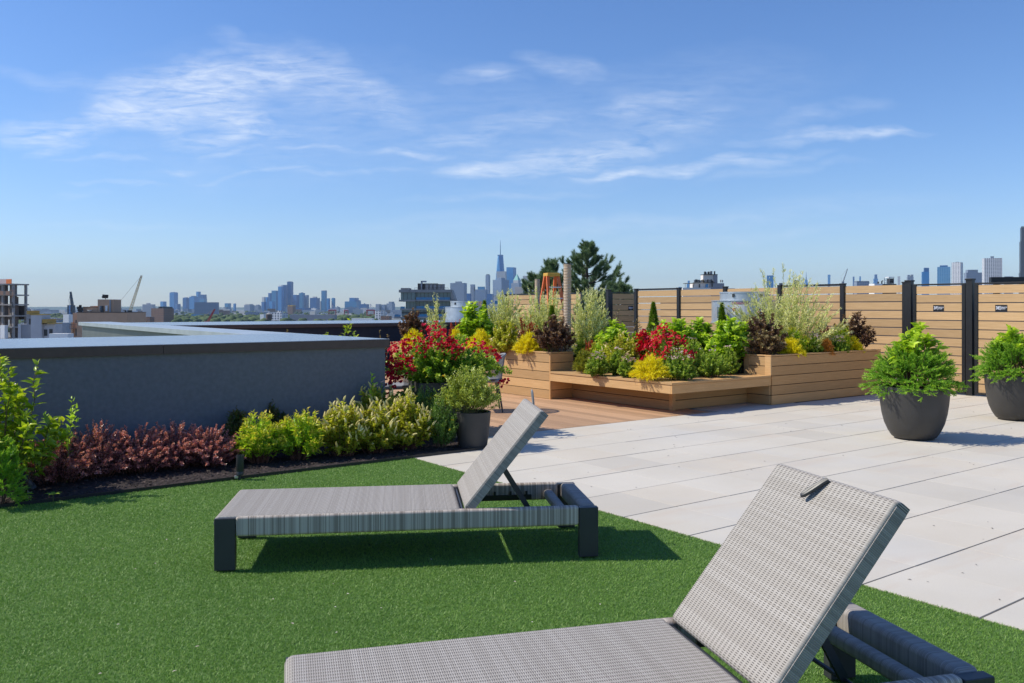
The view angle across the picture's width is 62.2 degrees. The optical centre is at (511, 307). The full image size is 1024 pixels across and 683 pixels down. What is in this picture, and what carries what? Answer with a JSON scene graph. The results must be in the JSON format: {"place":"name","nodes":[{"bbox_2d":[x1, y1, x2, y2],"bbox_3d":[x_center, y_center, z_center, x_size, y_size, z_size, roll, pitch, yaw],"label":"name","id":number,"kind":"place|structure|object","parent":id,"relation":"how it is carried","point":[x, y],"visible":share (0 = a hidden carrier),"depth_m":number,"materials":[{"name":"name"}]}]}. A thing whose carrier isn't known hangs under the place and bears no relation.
{"place":"outdoors","nodes":[
{"label":"outdoors","id":0,"kind":"place"},
{"bbox_2d":[0,279,28,338],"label":"concrete frame","id":1,"kind":"object","parent":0,"point":[14,312],"visible":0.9,"depth_m":300.91,"materials":[{"name":"grey concrete"}]},
{"bbox_2d":[18,309,61,338],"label":"block building","id":2,"kind":"structure","parent":0,"point":[38,325],"depth_m":260.40,"materials":[{"name":"grey paint"}]},
{"bbox_2d":[69,294,145,337],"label":"tan building","id":3,"kind":"structure","parent":0,"point":[106,310],"depth_m":220.67,"materials":[{"name":"brick"}]},
{"bbox_2d":[151,306,173,321],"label":"apartment block","id":4,"kind":"structure","parent":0,"point":[162,314],"depth_m":1439.05,"materials":[{"name":"brown brick"}]},
{"bbox_2d":[194,302,218,314],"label":"building","id":5,"kind":"structure","parent":0,"point":[203,307],"depth_m":2557.10,"materials":[{"name":"grey stone"}]},
{"bbox_2d":[8,310,659,345],"bbox_3d":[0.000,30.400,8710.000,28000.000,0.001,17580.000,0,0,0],"label":"ground","id":6,"kind":"structure","parent":0,"point":[240,311],"depth_m":3911.77,"materials":[{"name":"grey"}]},
{"bbox_2d":[8,310,380,332],"bbox_3d":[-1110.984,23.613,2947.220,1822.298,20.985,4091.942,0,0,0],"label":"trees","id":7,"kind":"object","parent":6,"relation":"on","point":[220,317],"visible":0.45,"depth_m":1634.37,"materials":[{"name":"green plant"}]},
{"bbox_2d":[27,306,659,309],"bbox_3d":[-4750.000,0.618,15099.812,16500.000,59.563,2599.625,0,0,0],"label":"hills","id":8,"kind":"structure","parent":0,"point":[140,307],"depth_m":14807.24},
{"bbox_2d":[394,281,456,319],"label":"glass building","id":9,"kind":"structure","parent":0,"point":[420,298],"depth_m":301.30,"materials":[{"name":"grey glass"}]},
{"bbox_2d":[450,281,466,300],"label":"skyscraper","id":10,"kind":"structure","parent":0,"point":[459,288],"depth_m":4573.12,"materials":[{"name":"blue stone"}]},
{"bbox_2d":[493,278,508,296],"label":"skyscraper","id":11,"kind":"structure","parent":0,"point":[499,284],"depth_m":4579.02,"materials":[{"name":"blue glass"}]},
{"bbox_2d":[0,0,1023,307],"label":"sky","id":12,"kind":"structure","parent":0,"point":[226,151],"materials":[{"name":"blue"}]},
{"bbox_2d":[682,271,734,296],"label":"cream block","id":13,"kind":"structure","parent":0,"point":[708,280],"depth_m":331.50,"materials":[{"name":"paint"}]},
{"bbox_2d":[417,393,1023,630],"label":"paving","id":14,"kind":"structure","parent":0,"point":[709,488],"depth_m":7.22,"materials":[{"name":"concrete"}]},
{"bbox_2d":[904,280,914,331],"bbox_3d":[6.737,0.465,14.390,0.120,1.870,0.120,0,0,-37],"label":"gate post","id":15,"kind":"object","parent":14,"relation":"on","point":[909,303],"visible":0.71,"depth_m":14.35,"materials":[{"name":"black metal"}]},
{"bbox_2d":[913,283,965,393],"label":"slat gate","id":16,"kind":"structure","parent":15,"relation":"attached to","point":[920,303],"depth_m":13.86,"materials":[{"name":"brown wood"}]},
{"bbox_2d":[879,383,950,440],"bbox_3d":[4.316,1.118,9.116,0.700,0.564,0.700,0,0,0],"label":"round planter","id":17,"kind":"object","parent":14,"relation":"on","point":[909,416],"visible":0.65,"depth_m":8.86,"materials":[{"name":"concrete"}]},
{"bbox_2d":[858,342,968,401],"bbox_3d":[4.312,0.658,9.120,1.093,0.638,1.054,0,0,-36],"label":"juniper shrub","id":18,"kind":"object","parent":17,"relation":"in","point":[937,373],"visible":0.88,"depth_m":8.90,"materials":[{"name":"green plant"}]},
{"bbox_2d":[888,321,949,383],"bbox_3d":[4.267,0.513,9.109,0.636,0.739,0.536,0,0,-27],"label":"hydrangea shrub","id":19,"kind":"object","parent":17,"relation":"on","point":[912,339],"visible":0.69,"depth_m":9.05,"materials":[{"name":"green plant"}]},
{"bbox_2d":[965,278,975,395],"bbox_3d":[7.332,0.465,13.586,0.120,1.870,0.120,0,0,-36],"label":"gate post","id":20,"kind":"object","parent":14,"relation":"on","point":[970,282],"visible":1,"depth_m":13.55,"materials":[{"name":"black metal"}]},
{"bbox_2d":[984,372,1023,420],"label":"round planter","id":21,"kind":"object","parent":14,"relation":"on","point":[1005,399],"visible":0.79,"depth_m":10.46,"materials":[{"name":"concrete"}]},
{"bbox_2d":[968,335,1023,382],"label":"juniper shrub","id":22,"kind":"object","parent":21,"relation":"in","point":[991,363],"visible":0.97,"depth_m":10.55,"materials":[{"name":"green plant"}]},
{"bbox_2d":[992,324,1023,375],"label":"hydrangea shrub","id":23,"kind":"object","parent":21,"relation":"on","point":[1010,334],"visible":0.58,"depth_m":10.63,"materials":[{"name":"green plant"}]},
{"bbox_2d":[793,394,871,402],"bbox_3d":[-1.442,1.447,17.332,9.700,0.026,14.420,0,0,-36],"label":"deck substrate","id":24,"kind":"object","parent":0,"point":[831,398],"depth_m":13.44,"materials":[{"name":"grey concrete"}]},
{"bbox_2d":[385,376,708,437],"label":"deck","id":25,"kind":"structure","parent":24,"relation":"on","point":[570,412],"depth_m":11.37,"materials":[{"name":"beige wood"}]},
{"bbox_2d":[408,380,468,433],"bbox_3d":[-0.834,1.113,9.620,0.580,0.575,0.520,0,0,-20],"label":"square planter","id":26,"kind":"object","parent":25,"relation":"on","point":[432,386],"visible":0.16,"depth_m":9.35,"materials":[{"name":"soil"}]},
{"bbox_2d":[385,321,512,403],"bbox_3d":[-0.750,0.609,9.636,1.524,0.943,1.108,0,0,0],"label":"rose bush","id":27,"kind":"object","parent":26,"relation":"in","point":[427,364],"visible":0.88,"depth_m":9.37,"materials":[{"name":"red plant"}]},
{"bbox_2d":[390,342,880,410],"bbox_3d":[1.800,1.045,15.506,4.964,0.730,7.612,0,0,-37],"label":"wooden planter","id":28,"kind":"object","parent":25,"relation":"on","point":[771,379],"visible":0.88,"depth_m":12.62,"materials":[{"name":"wood"}]},
{"bbox_2d":[398,307,427,346],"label":"ninebark shrub","id":29,"kind":"object","parent":28,"relation":"on","point":[412,322],"visible":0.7,"depth_m":16.20,"materials":[{"name":"brown plant"}]},
{"bbox_2d":[424,292,446,341],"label":"willow shrub","id":30,"kind":"object","parent":28,"relation":"on","point":[435,316],"visible":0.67,"depth_m":16.55,"materials":[{"name":"green plant"}]},
{"bbox_2d":[455,301,497,346],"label":"hydrangea shrub","id":31,"kind":"object","parent":28,"relation":"on","point":[470,324],"visible":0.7,"depth_m":14.69,"materials":[{"name":"green plant"}]},
{"bbox_2d":[465,328,491,352],"bbox_3d":[-0.523,0.542,14.305,0.558,0.440,0.584,0,0,15],"label":"threadleaf cypress","id":32,"kind":"object","parent":28,"relation":"on","point":[479,335],"visible":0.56,"depth_m":14.25,"materials":[{"name":"yellow plant"}]},
{"bbox_2d":[488,317,518,353],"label":"sweetspire shrub","id":33,"kind":"object","parent":28,"relation":"on","point":[505,336],"visible":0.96,"depth_m":13.86,"materials":[{"name":"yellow plant"}]},
{"bbox_2d":[485,288,522,347],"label":"willow shrub","id":34,"kind":"object","parent":28,"relation":"on","point":[506,314],"visible":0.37,"depth_m":15.32,"materials":[{"name":"green plant"}]},
{"bbox_2d":[511,330,544,354],"bbox_3d":[0.253,0.544,13.555,0.608,0.438,0.580,0,0,-38],"label":"threadleaf cypress","id":35,"kind":"object","parent":28,"relation":"on","point":[524,344],"visible":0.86,"depth_m":13.47,"materials":[{"name":"yellow plant"}]},
{"bbox_2d":[513,285,563,349],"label":"willow shrub","id":36,"kind":"object","parent":28,"relation":"on","point":[540,318],"visible":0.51,"depth_m":14.85,"materials":[{"name":"green plant"}]},
{"bbox_2d":[532,314,576,353],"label":"ninebark shrub","id":37,"kind":"object","parent":28,"relation":"on","point":[557,334],"visible":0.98,"depth_m":13.16,"materials":[{"name":"brown plant"}]},
{"bbox_2d":[563,263,570,350],"bbox_3d":[0.874,0.050,13.400,0.129,1.501,0.129,0,0,0],"label":"rope wrapped post","id":38,"kind":"object","parent":28,"relation":"on","point":[567,291],"visible":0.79,"depth_m":13.35,"materials":[{"name":"beige fabric"}]},
{"bbox_2d":[572,347,593,371],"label":"threadleaf cypress","id":39,"kind":"object","parent":28,"relation":"in","point":[582,358],"visible":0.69,"depth_m":12.54,"materials":[{"name":"plant"}]},
{"bbox_2d":[571,283,621,353],"bbox_3d":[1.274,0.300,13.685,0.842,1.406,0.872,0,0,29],"label":"willow shrub","id":40,"kind":"object","parent":28,"relation":"in","point":[593,325],"visible":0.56,"depth_m":13.58,"materials":[{"name":"green plant"}]},
{"bbox_2d":[583,350,611,377],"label":"spirea shrub","id":41,"kind":"object","parent":28,"relation":"in","point":[598,365],"visible":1,"depth_m":12.08,"materials":[{"name":"green plant"}]},
{"bbox_2d":[596,319,629,372],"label":"hydrangea shrub","id":42,"kind":"object","parent":28,"relation":"in","point":[613,331],"visible":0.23,"depth_m":12.93,"materials":[{"name":"green plant"}]},
{"bbox_2d":[608,347,624,374],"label":"green shrub","id":43,"kind":"object","parent":28,"relation":"in","point":[614,360],"visible":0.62,"depth_m":12.19,"materials":[{"name":"green plant"}]},
{"bbox_2d":[602,329,639,364],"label":"sweetspire shrub","id":44,"kind":"object","parent":28,"relation":"on","point":[629,347],"visible":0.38,"depth_m":12.43,"materials":[{"name":"green plant"}]},
{"bbox_2d":[616,353,636,377],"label":"spirea shrub","id":45,"kind":"object","parent":28,"relation":"in","point":[624,368],"visible":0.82,"depth_m":11.80,"materials":[{"name":"green plant"}]},
{"bbox_2d":[632,328,655,364],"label":"carpet rose","id":46,"kind":"object","parent":28,"relation":"on","point":[643,337],"visible":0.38,"depth_m":12.64,"materials":[{"name":"red plant"}]},
{"bbox_2d":[628,352,675,381],"bbox_3d":[1.862,0.786,11.440,0.643,0.429,0.657,0,0,-25],"label":"threadleaf cypress","id":47,"kind":"object","parent":28,"relation":"on","point":[646,369],"visible":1,"depth_m":11.36,"materials":[{"name":"yellow plant"}]},
{"bbox_2d":[634,323,696,365],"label":"carpet rose","id":48,"kind":"object","parent":28,"relation":"on","point":[663,337],"visible":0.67,"depth_m":12.02,"materials":[{"name":"red plant"}]},
{"bbox_2d":[660,347,698,380],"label":"spirea shrub","id":49,"kind":"object","parent":28,"relation":"on","point":[678,368],"visible":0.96,"depth_m":11.37,"materials":[{"name":"green plant"}]},
{"bbox_2d":[660,317,703,362],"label":"hydrangea shrub","id":50,"kind":"object","parent":28,"relation":"in","point":[680,324],"visible":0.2,"depth_m":12.94,"materials":[{"name":"green plant"}]},
{"bbox_2d":[689,317,715,353],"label":"hydrangea shrub","id":51,"kind":"object","parent":28,"relation":"in","point":[698,326],"visible":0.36,"depth_m":13.10,"materials":[{"name":"green plant"}]},
{"bbox_2d":[690,345,732,377],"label":"green shrub","id":52,"kind":"object","parent":28,"relation":"on","point":[715,366],"visible":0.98,"depth_m":11.86,"materials":[{"name":"green plant"}]},
{"bbox_2d":[704,315,752,373],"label":"hydrangea shrub","id":53,"kind":"object","parent":28,"relation":"in","point":[732,333],"visible":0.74,"depth_m":12.59,"materials":[{"name":"green plant"}]},
{"bbox_2d":[721,345,740,374],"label":"green shrub","id":54,"kind":"object","parent":28,"relation":"on","point":[732,361],"visible":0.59,"depth_m":12.32,"materials":[{"name":"green plant"}]},
{"bbox_2d":[742,329,787,356],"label":"ninebark shrub","id":55,"kind":"object","parent":28,"relation":"on","point":[764,342],"visible":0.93,"depth_m":12.43,"materials":[{"name":"brown plant"}]},
{"bbox_2d":[742,308,788,352],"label":"ninebark shrub","id":56,"kind":"object","parent":28,"relation":"on","point":[759,325],"visible":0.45,"depth_m":12.89,"materials":[{"name":"brown plant"}]},
{"bbox_2d":[718,263,851,353],"bbox_3d":[4.352,0.067,13.550,2.114,1.595,2.057,0,0,11],"label":"willow shrub","id":57,"kind":"object","parent":28,"relation":"on","point":[783,316],"visible":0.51,"depth_m":13.39,"materials":[{"name":"green plant"}]},
{"bbox_2d":[774,337,806,356],"bbox_3d":[4.196,0.593,12.753,0.495,0.353,0.507,0,0,33],"label":"threadleaf cypress","id":58,"kind":"object","parent":28,"relation":"on","point":[792,347],"visible":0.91,"depth_m":12.67,"materials":[{"name":"yellow plant"}]},
{"bbox_2d":[786,324,814,351],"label":"nandina shrub","id":59,"kind":"object","parent":28,"relation":"on","point":[804,342],"visible":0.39,"depth_m":13.00,"materials":[{"name":"green plant"}]},
{"bbox_2d":[826,311,876,347],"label":"ninebark shrub","id":60,"kind":"object","parent":28,"relation":"on","point":[864,336],"visible":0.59,"depth_m":13.96,"materials":[{"name":"brown plant"}]},
{"bbox_2d":[937,265,949,294],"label":"skyscraper","id":61,"kind":"structure","parent":0,"point":[943,273],"depth_m":2983.75,"materials":[{"name":"blue glass"}]},
{"bbox_2d":[952,262,962,293],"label":"skyscraper","id":62,"kind":"structure","parent":0,"point":[957,272],"depth_m":2888.88,"materials":[{"name":"grey stone"}]},
{"bbox_2d":[982,256,1001,293],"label":"skyscraper","id":63,"kind":"structure","parent":0,"point":[991,266],"depth_m":2590.11,"materials":[{"name":"grey stone"}]},
{"bbox_2d":[1019,226,1023,293],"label":"skyscraper","id":64,"kind":"structure","parent":0,"point":[1021,258],"depth_m":2491.14,"materials":[{"name":"grey metal"}]},
{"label":"roof slab","id":65,"kind":"structure","parent":0,"visible":0},
{"bbox_2d":[78,322,288,336],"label":"parapet wall","id":66,"kind":"structure","parent":65,"relation":"on","point":[105,329],"depth_m":15.07,"materials":[{"name":"white concrete"}]},
{"bbox_2d":[0,333,388,476],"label":"parapet wall","id":67,"kind":"structure","parent":65,"relation":"on","point":[130,383],"depth_m":7.86,"materials":[{"name":"grey stone"}]},
{"bbox_2d":[0,436,470,503],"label":"mulch bed","id":68,"kind":"object","parent":65,"relation":"on","point":[122,481],"depth_m":7.16,"materials":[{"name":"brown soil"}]},
{"bbox_2d":[0,435,33,507],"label":"juniper shrub","id":69,"kind":"object","parent":68,"relation":"on","point":[12,480],"visible":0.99,"depth_m":5.99,"materials":[{"name":"green plant"}]},
{"bbox_2d":[0,354,76,494],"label":"broadleaf shrub","id":70,"kind":"object","parent":68,"relation":"on","point":[14,400],"visible":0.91,"depth_m":6.32,"materials":[{"name":"green plant"}]},
{"bbox_2d":[43,396,78,482],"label":"leafy sprig","id":71,"kind":"object","parent":68,"relation":"on","point":[70,421],"visible":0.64,"depth_m":6.75,"materials":[{"name":"green plant"}]},
{"bbox_2d":[20,432,108,484],"bbox_3d":[-3.618,1.184,6.781,0.760,0.413,0.693,0,0,13],"label":"barberry shrub","id":72,"kind":"object","parent":68,"relation":"on","point":[55,472],"visible":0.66,"depth_m":6.71,"materials":[{"name":"red plant"}]},
{"bbox_2d":[60,418,148,478],"bbox_3d":[-3.411,1.153,7.032,0.763,0.476,0.695,0,0,-27],"label":"barberry shrub","id":73,"kind":"object","parent":68,"relation":"on","point":[100,437],"visible":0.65,"depth_m":6.96,"materials":[{"name":"red plant"}]},
{"bbox_2d":[97,422,178,474],"bbox_3d":[-3.183,1.177,7.197,0.750,0.426,0.724,0,0,-27],"label":"barberry shrub","id":74,"kind":"object","parent":68,"relation":"on","point":[139,460],"visible":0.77,"depth_m":7.10,"materials":[{"name":"red plant"}]},
{"bbox_2d":[140,419,219,469],"bbox_3d":[-2.938,1.178,7.400,0.733,0.426,0.752,0,0,24],"label":"barberry shrub","id":75,"kind":"object","parent":68,"relation":"on","point":[188,444],"visible":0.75,"depth_m":7.29,"materials":[{"name":"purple plant"}]},
{"bbox_2d":[170,424,249,467],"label":"barberry shrub","id":76,"kind":"object","parent":68,"relation":"on","point":[215,456],"visible":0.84,"depth_m":7.39,"materials":[{"name":"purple plant"}]},
{"bbox_2d":[222,405,255,457],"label":"nandina shrub","id":77,"kind":"object","parent":68,"relation":"on","point":[234,424],"visible":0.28,"depth_m":7.85,"materials":[{"name":"green plant"}]},
{"bbox_2d":[230,409,285,463],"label":"nandina shrub","id":78,"kind":"object","parent":68,"relation":"on","point":[259,441],"visible":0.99,"depth_m":7.53,"materials":[{"name":"green plant"}]},
{"bbox_2d":[273,407,331,460],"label":"nandina shrub","id":79,"kind":"object","parent":68,"relation":"on","point":[304,432],"visible":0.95,"depth_m":7.72,"materials":[{"name":"green plant"}]},
{"bbox_2d":[317,395,372,456],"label":"sweetspire shrub","id":80,"kind":"object","parent":68,"relation":"on","point":[344,433],"visible":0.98,"depth_m":7.89,"materials":[{"name":"green plant"}]},
{"bbox_2d":[351,381,395,419],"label":"sweetspire shrub","id":81,"kind":"object","parent":68,"relation":"on","point":[366,405],"visible":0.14,"depth_m":8.69,"materials":[{"name":"green plant"}]},
{"bbox_2d":[356,397,403,453],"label":"sweetspire shrub","id":82,"kind":"object","parent":68,"relation":"on","point":[381,429],"visible":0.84,"depth_m":8.08,"materials":[{"name":"green plant"}]},
{"bbox_2d":[385,386,438,449],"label":"sweetspire shrub","id":83,"kind":"object","parent":68,"relation":"on","point":[411,425],"visible":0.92,"depth_m":8.29,"materials":[{"name":"green plant"}]},
{"bbox_2d":[414,381,444,437],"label":"potentilla shrub","id":84,"kind":"object","parent":68,"relation":"on","point":[428,398],"visible":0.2,"depth_m":8.96,"materials":[{"name":"green plant"}]},
{"bbox_2d":[423,394,458,447],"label":"potentilla shrub","id":85,"kind":"object","parent":68,"relation":"on","point":[445,431],"visible":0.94,"depth_m":8.38,"materials":[{"name":"green plant"}]},
{"bbox_2d":[455,409,490,448],"bbox_3d":[-0.393,1.218,8.520,0.364,0.364,0.364,0,0,0],"label":"round planter","id":86,"kind":"object","parent":68,"relation":"on","point":[473,430],"visible":0.86,"depth_m":8.38,"materials":[{"name":"concrete"}]},
{"bbox_2d":[434,364,502,412],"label":"boxwood shrub","id":87,"kind":"object","parent":86,"relation":"on","point":[465,393],"visible":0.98,"depth_m":8.43,"materials":[{"name":"green plant"}]},
{"bbox_2d":[133,320,458,369],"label":"parapet wall","id":88,"kind":"structure","parent":65,"relation":"on","point":[370,328],"depth_m":18.81,"materials":[{"name":"grey concrete"}]},
{"bbox_2d":[0,457,1023,682],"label":"turf","id":89,"kind":"structure","parent":65,"relation":"on","point":[388,571],"depth_m":4.19,"materials":[{"name":"green plastic"}]},
{"bbox_2d":[0,447,484,507],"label":"edging strip","id":90,"kind":"object","parent":89,"relation":"on","point":[205,481],"depth_m":6.86,"materials":[{"name":"black metal"}]},
{"bbox_2d":[214,389,597,570],"bbox_3d":[-0.594,0.940,4.976,2.084,0.908,0.700,0,0,-7],"label":"sun lounger","id":91,"kind":"object","parent":89,"relation":"on","point":[249,513],"visible":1,"depth_m":4.74,"materials":[{"name":"wicker"}]},
{"bbox_2d":[284,464,994,682],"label":"sun lounger","id":92,"kind":"object","parent":89,"relation":"on","point":[779,581],"visible":1,"depth_m":2.69,"materials":[{"name":"wicker"}]},
{"bbox_2d":[660,294,1023,384],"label":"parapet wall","id":93,"kind":"structure","parent":65,"relation":"on","point":[890,318],"depth_m":17.25,"materials":[{"name":"brown wood"}]},
{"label":"rear roof paving","id":94,"kind":"structure","parent":0,"visible":0},
{"bbox_2d":[445,301,481,320],"bbox_3d":[-1.278,0.608,23.600,1.190,1.585,1.190,0,0,0],"label":"exhaust fan","id":95,"kind":"object","parent":94,"relation":"on","point":[453,312],"visible":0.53,"depth_m":23.17,"materials":[{"name":"metal"}]},
{"bbox_2d":[519,270,546,309],"bbox_3d":[0.748,0.084,27.015,1.332,2.639,1.323,0,0,0],"label":"pine tree","id":96,"kind":"object","parent":94,"relation":"on","point":[531,276],"visible":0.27,"depth_m":26.86,"materials":[{"name":"green plant"}]},
{"bbox_2d":[504,292,583,344],"bbox_3d":[0.908,0.477,25.521,0.096,1.845,3.746,0,0,-36],"label":"slat fence","id":97,"kind":"object","parent":94,"relation":"on","point":[527,296],"visible":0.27,"depth_m":25.91,"materials":[{"name":"brown wood"}]},
{"bbox_2d":[520,256,582,319],"bbox_3d":[1.160,-0.111,26.566,1.920,3.028,1.985,0,0,-37],"label":"pine tree","id":98,"kind":"object","parent":94,"relation":"on","point":[551,265],"visible":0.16,"depth_m":26.40,"materials":[{"name":"green plant"}]},
{"bbox_2d":[540,273,563,320],"bbox_3d":[0.979,0.274,21.000,0.675,2.269,1.285,0,0,-24],"label":"stepladder","id":99,"kind":"object","parent":94,"relation":"on","point":[546,279],"visible":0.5,"depth_m":20.92,"materials":[{"name":"orange plastic"}]},
{"bbox_2d":[553,240,629,329],"bbox_3d":[2.293,-0.371,26.099,2.699,3.547,2.760,0,0,0],"label":"pine tree","id":100,"kind":"object","parent":94,"relation":"on","point":[589,249],"visible":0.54,"depth_m":25.74,"materials":[{"name":"green plant"}]},
{"bbox_2d":[606,289,611,331],"bbox_3d":[2.455,0.465,21.615,0.120,1.870,0.120,0,0,-37],"label":"gate post","id":101,"kind":"object","parent":94,"relation":"on","point":[608,298],"visible":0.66,"depth_m":21.57,"materials":[{"name":"black metal"}]},
{"bbox_2d":[611,292,633,336],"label":"slat gate","id":102,"kind":"structure","parent":101,"relation":"attached to","point":[621,299],"depth_m":21.93,"materials":[{"name":"brown wood"}]},
{"bbox_2d":[601,280,643,321],"bbox_3d":[3.208,0.282,24.975,1.386,2.244,1.298,0,0,27],"label":"pine tree","id":103,"kind":"object","parent":94,"relation":"on","point":[623,287],"visible":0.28,"depth_m":24.85,"materials":[{"name":"green plant"}]},
{"bbox_2d":[711,292,776,324],"bbox_3d":[4.222,0.555,15.500,1.215,1.690,1.190,0,0,0],"label":"exhaust fan","id":104,"kind":"object","parent":94,"relation":"on","point":[727,298],"visible":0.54,"depth_m":15.08,"materials":[{"name":"metal"}]},
{"bbox_2d":[634,282,906,380],"bbox_3d":[4.782,0.477,17.023,0.096,1.845,6.516,0,0,-36],"label":"slat fence","id":105,"kind":"object","parent":94,"relation":"on","point":[679,302],"visible":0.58,"depth_m":15.61,"materials":[{"name":"brown wood"}]},
{"bbox_3d":[9.808,0.477,10.231,0.096,1.845,6.596,0,0,-36],"label":"slat fence","id":106,"kind":"object","parent":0,"visible":0},
{"bbox_2d":[974,282,1023,395],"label":"slat gate","id":107,"kind":"structure","parent":106,"relation":"attached to","point":[999,324],"depth_m":13.30,"materials":[{"name":"brown wood"}]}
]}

